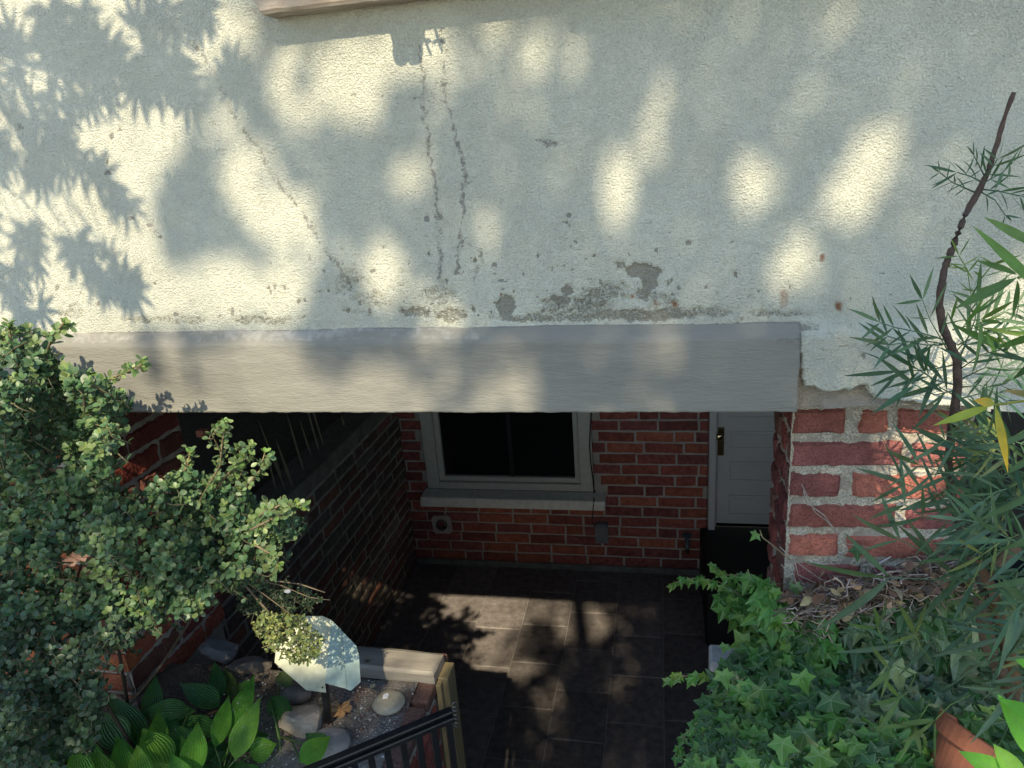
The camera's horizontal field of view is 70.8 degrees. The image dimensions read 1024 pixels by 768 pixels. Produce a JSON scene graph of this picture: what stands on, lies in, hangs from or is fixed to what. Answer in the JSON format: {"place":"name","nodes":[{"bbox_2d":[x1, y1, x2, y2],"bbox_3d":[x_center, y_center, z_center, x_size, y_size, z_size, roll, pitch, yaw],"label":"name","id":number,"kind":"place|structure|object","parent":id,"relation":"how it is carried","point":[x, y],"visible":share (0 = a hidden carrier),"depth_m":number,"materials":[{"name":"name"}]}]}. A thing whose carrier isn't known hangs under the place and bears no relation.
{"place":"outdoors","nodes":[
{"label":"outdoors","id":0,"kind":"place"},
{"bbox_2d":[176,412,345,509],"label":"crawlspace ground","id":1,"kind":"structure","parent":0,"point":[275,426],"depth_m":3.83,"materials":[{"name":"black soil"}]},
{"bbox_2d":[195,428,208,437],"bbox_3d":[-1.363,0.215,3.171,0.045,0.035,0.040,0,19,12],"label":"brick scrap","id":2,"kind":"object","parent":1,"relation":"on","point":[200,432],"visible":0.83,"depth_m":3.15,"materials":[{"name":"red brick"}]},
{"bbox_2d":[370,563,722,767],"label":"areaway floor","id":3,"kind":"structure","parent":0,"point":[557,668],"depth_m":3.69,"materials":[{"name":"stone"}]},
{"bbox_2d":[210,412,416,669],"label":"retaining wall","id":4,"kind":"structure","parent":3,"relation":"on","point":[353,557],"depth_m":3.62,"materials":[{"name":"brick"}]},
{"bbox_2d":[258,412,344,488],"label":"dry grass","id":5,"kind":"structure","parent":4,"relation":"on","point":[276,465],"depth_m":3.21,"materials":[{"name":"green plant"}]},
{"bbox_2d":[185,653,447,767],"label":"planter wall","id":6,"kind":"structure","parent":3,"relation":"on","point":[424,701],"depth_m":1.85,"materials":[{"name":"brick"}]},
{"bbox_2d":[278,646,444,683],"bbox_3d":[-0.419,0.760,1.986,0.460,0.038,0.089,0,19,13],"label":"edge timber","id":7,"kind":"object","parent":6,"relation":"on","point":[399,665],"visible":0.61,"depth_m":1.94,"materials":[{"name":"grey wood"}]},
{"bbox_2d":[302,706,457,767],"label":"iron railing","id":8,"kind":"object","parent":6,"relation":"on","point":[387,742],"visible":1,"depth_m":1.43,"materials":[{"name":"black metal"}]},
{"bbox_2d":[436,662,465,767],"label":"corner post","id":9,"kind":"object","parent":3,"relation":"on","point":[446,690],"visible":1,"depth_m":1.97,"materials":[{"name":"brown wood"}]},
{"bbox_2d":[452,702,458,727],"bbox_3d":[-0.154,0.899,1.961,0.015,0.079,0.015,0,19,12],"label":"coil spring","id":10,"kind":"object","parent":9,"relation":"hanging from","point":[456,718],"visible":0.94,"depth_m":1.96,"materials":[{"name":"metal"}]},
{"bbox_2d":[398,412,775,575],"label":"brick wall","id":11,"kind":"structure","parent":3,"relation":"on","point":[508,489],"depth_m":4.25,"materials":[{"name":"brick"},{"name":"mortar"}]},
{"bbox_2d":[431,515,452,533],"bbox_3d":[-0.435,0.873,4.497,0.130,0.130,0.044,0,19,12],"label":"wall vent","id":12,"kind":"object","parent":11,"relation":"attached to","point":[446,529],"depth_m":4.48,"materials":[{"name":"plastic"}]},
{"bbox_2d":[419,412,605,510],"bbox_3d":[-0.052,-0.039,4.078,1.116,1.590,0.160,0,19,12],"label":"window","id":13,"kind":"structure","parent":11,"relation":"in","point":[507,460],"depth_m":4.28,"materials":[{"name":"glass"}]},
{"bbox_2d":[589,412,594,526],"bbox_3d":[0.457,0.516,4.122,0.035,0.736,0.109,0,19,12],"label":"power cable","id":14,"kind":"object","parent":11,"relation":"attached to","point":[591,467],"visible":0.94,"depth_m":4.14,"materials":[{"name":"black rubber"}]},
{"bbox_2d":[595,521,608,543],"bbox_3d":[0.534,0.881,4.279,0.078,0.119,0.054,0,19,12],"label":"outlet box","id":15,"kind":"object","parent":11,"relation":"attached to","point":[601,532],"visible":1,"depth_m":4.25,"materials":[{"name":"grey plastic"}]},
{"bbox_2d":[682,532,691,553],"bbox_3d":[1.011,0.915,4.166,0.052,0.104,0.107,0,19,12],"label":"hose tap","id":16,"kind":"object","parent":11,"relation":"attached to","point":[686,535],"visible":1,"depth_m":4.14,"materials":[{"name":"grey metal"}]},
{"bbox_2d":[716,412,775,523],"bbox_3d":[1.486,-0.008,3.853,0.780,1.730,0.100,0,19,12],"label":"door","id":17,"kind":"structure","parent":11,"relation":"in","point":[745,458],"depth_m":4.06,"materials":[{"name":"paint"}]},
{"bbox_2d":[716,421,973,526],"label":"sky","id":18,"kind":"structure","parent":0,"point":[717,524],"materials":[{"name":"black"}]},
{"bbox_2d":[699,526,1023,645],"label":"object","id":19,"kind":"object","parent":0,"point":[731,549],"depth_m":3.85,"materials":[{"name":"black"}]},
{"bbox_2d":[962,409,1023,535],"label":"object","id":20,"kind":"object","parent":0,"point":[1015,425],"depth_m":3.98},
{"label":"ivy bed ground","id":21,"kind":"structure","parent":0,"visible":0},
{"bbox_2d":[708,645,734,691],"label":"concrete block","id":22,"kind":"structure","parent":21,"relation":"on","point":[715,653],"depth_m":1.56,"materials":[{"name":"grey concrete"}]},
{"bbox_2d":[662,530,1023,767],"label":"ivy","id":23,"kind":"object","parent":21,"relation":"on","point":[798,700],"visible":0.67,"depth_m":1.35,"materials":[{"name":"green plant"}]},
{"bbox_2d":[779,590,798,604],"bbox_3d":[0.548,0.425,1.435,0.044,0.019,0.024,-9,19,-13],"label":"dry leaf","id":24,"kind":"object","parent":23,"relation":"on","point":[790,600],"visible":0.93,"depth_m":1.43,"materials":[{"name":"brown plant"}]},
{"bbox_2d":[767,407,974,648],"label":"brick pier","id":25,"kind":"structure","parent":21,"relation":"on","point":[820,455],"depth_m":1.39,"materials":[{"name":"red brick"}]},
{"bbox_2d":[0,0,1023,412],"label":"stucco wall","id":26,"kind":"structure","parent":25,"relation":"on","point":[364,206],"depth_m":1.27,"materials":[{"name":"paint"}]},
{"bbox_2d":[772,484,978,643],"bbox_3d":[0.702,0.374,1.367,0.398,0.358,0.167,0,19,12],"label":"dead vine","id":27,"kind":"object","parent":25,"relation":"on","point":[843,594],"visible":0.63,"depth_m":1.35,"materials":[{"name":"brown plant"}]},
{"bbox_2d":[804,92,1023,762],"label":"narrow leaf shrub","id":28,"kind":"object","parent":21,"relation":"on","point":[989,613],"visible":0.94,"depth_m":1.00,"materials":[{"name":"green plant"}]},
{"bbox_2d":[955,217,1023,587],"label":"narrow leaf branch","id":29,"kind":"object","parent":28,"relation":"attached to","point":[1011,261],"visible":0.99,"depth_m":0.61,"materials":[{"name":"green plant"}]},
{"bbox_2d":[935,397,1023,471],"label":"narrow leaf branch","id":30,"kind":"object","parent":29,"relation":"attached to","point":[985,402],"visible":1,"depth_m":0.67,"materials":[{"name":"yellow plant"}]},
{"bbox_2d":[930,710,995,767],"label":"terracotta pot","id":31,"kind":"object","parent":21,"relation":"on","point":[954,737],"visible":0.77,"depth_m":1.15,"materials":[{"name":"ceramic"}]},
{"bbox_2d":[959,659,1023,767],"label":"lime leaf shoot","id":32,"kind":"object","parent":21,"relation":"on","point":[1013,711],"visible":1,"depth_m":0.68,"materials":[{"name":"green plant"}]},
{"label":"bed ground","id":33,"kind":"structure","parent":0,"visible":0},
{"bbox_2d":[0,412,225,697],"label":"brick pier","id":34,"kind":"structure","parent":33,"relation":"on","point":[155,447],"depth_m":2.01,"materials":[{"name":"red brick"}]},
{"bbox_2d":[2,663,417,767],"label":"soil","id":35,"kind":"structure","parent":33,"relation":"on","point":[171,677],"depth_m":1.88,"materials":[{"name":"brown soil"}]},
{"bbox_2d":[16,711,132,767],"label":"hosta","id":36,"kind":"object","parent":35,"relation":"on","point":[120,754],"visible":0.49,"depth_m":1.64,"materials":[{"name":"green plant"}]},
{"bbox_2d":[108,692,122,701],"bbox_3d":[-1.075,0.839,1.927,0.078,0.024,0.028,0,19,12],"label":"stone","id":37,"kind":"object","parent":35,"relation":"on","point":[119,696],"visible":0.24,"depth_m":1.92,"materials":[{"name":"grey stone"}]},
{"bbox_2d":[122,699,140,711],"bbox_3d":[-1.001,0.851,1.880,0.095,0.043,0.070,0,19,12],"label":"stone","id":38,"kind":"object","parent":35,"relation":"on","point":[136,704],"visible":0.15,"depth_m":1.88,"materials":[{"name":"grey stone"}]},
{"bbox_2d":[109,675,195,767],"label":"hosta","id":39,"kind":"object","parent":35,"relation":"on","point":[154,743],"visible":0.82,"depth_m":1.75,"materials":[{"name":"green plant"}]},
{"bbox_2d":[0,317,310,767],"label":"bush","id":40,"kind":"object","parent":35,"relation":"on","point":[38,408],"visible":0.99,"depth_m":1.37,"materials":[{"name":"green plant"}]},
{"bbox_2d":[62,552,88,565],"bbox_3d":[-0.845,0.337,1.396,0.052,0.019,0.030,-8,19,-12],"label":"dry leaf","id":41,"kind":"object","parent":40,"relation":"in","point":[73,557],"visible":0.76,"depth_m":1.39,"materials":[{"name":"brown plant"}]},
{"bbox_2d":[226,575,328,666],"bbox_3d":[-0.497,0.502,1.568,0.293,0.221,0.158,17,28,49],"label":"boxwood sprig","id":42,"kind":"object","parent":40,"relation":"attached to","point":[273,640],"visible":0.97,"depth_m":1.53,"materials":[{"name":"green plant"}]},
{"bbox_2d":[199,638,238,663],"bbox_3d":[-0.840,0.766,2.068,0.115,0.071,0.073,0,19,12],"label":"stone","id":43,"kind":"object","parent":35,"relation":"on","point":[221,651],"visible":1,"depth_m":2.04,"materials":[{"name":"grey stone"}]},
{"bbox_2d":[170,661,276,767],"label":"hosta","id":44,"kind":"object","parent":35,"relation":"on","point":[236,720],"visible":0.94,"depth_m":1.71,"materials":[{"name":"green plant"}]},
{"bbox_2d":[228,656,272,673],"bbox_3d":[-0.733,0.785,2.018,0.133,0.040,0.052,0,19,12],"label":"stone","id":45,"kind":"object","parent":35,"relation":"on","point":[248,665],"visible":1,"depth_m":2.00,"materials":[{"name":"grey stone"}]},
{"bbox_2d":[280,684,312,703],"bbox_3d":[-0.566,0.812,1.889,0.091,0.044,0.056,0,19,12],"label":"stone","id":46,"kind":"object","parent":35,"relation":"on","point":[296,694],"visible":0.73,"depth_m":1.87,"materials":[{"name":"grey stone"}]},
{"bbox_2d":[267,671,330,764],"bbox_3d":[-0.543,0.822,1.772,0.100,0.083,0.365,-16,21,-31],"label":"hosta","id":47,"kind":"object","parent":35,"relation":"on","point":[313,747],"visible":0.96,"depth_m":1.73,"materials":[{"name":"green plant"}]},
{"bbox_2d":[278,704,323,738],"bbox_3d":[-0.526,0.841,1.805,0.113,0.060,0.089,0,19,12],"label":"stone","id":48,"kind":"object","parent":35,"relation":"on","point":[300,721],"visible":0.91,"depth_m":1.78,"materials":[{"name":"grey stone"}]},
{"bbox_2d":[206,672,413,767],"bbox_3d":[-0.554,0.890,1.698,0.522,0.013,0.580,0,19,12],"label":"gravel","id":49,"kind":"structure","parent":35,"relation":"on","point":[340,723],"depth_m":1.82,"materials":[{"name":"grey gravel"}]},
{"bbox_2d":[274,616,360,724],"bbox_3d":[-0.454,0.730,1.764,0.227,0.267,0.138,8,22,33],"label":"arrow sign","id":50,"kind":"object","parent":49,"relation":"in","point":[336,662],"visible":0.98,"depth_m":1.73,"materials":[{"name":"paint"}]},
{"bbox_2d":[332,701,352,717],"bbox_3d":[-0.431,0.820,1.818,0.055,0.020,0.043,0,19,12],"label":"dry leaf","id":51,"kind":"object","parent":49,"relation":"on","point":[341,710],"visible":0.96,"depth_m":1.82,"materials":[{"name":"orange plant"}]},
{"bbox_2d":[317,727,349,758],"bbox_3d":[-0.441,0.865,1.713,0.106,0.052,0.109,0,19,12],"label":"stone","id":52,"kind":"object","parent":35,"relation":"on","point":[339,740],"visible":0.35,"depth_m":1.71,"materials":[{"name":"grey stone"}]},
{"bbox_2d":[372,690,405,715],"bbox_3d":[-0.315,0.817,1.844,0.084,0.024,0.084,0,19,12],"label":"stone","id":53,"kind":"object","parent":35,"relation":"on","point":[393,702],"visible":0.98,"depth_m":1.83,"materials":[{"name":"beige stone"}]}
]}

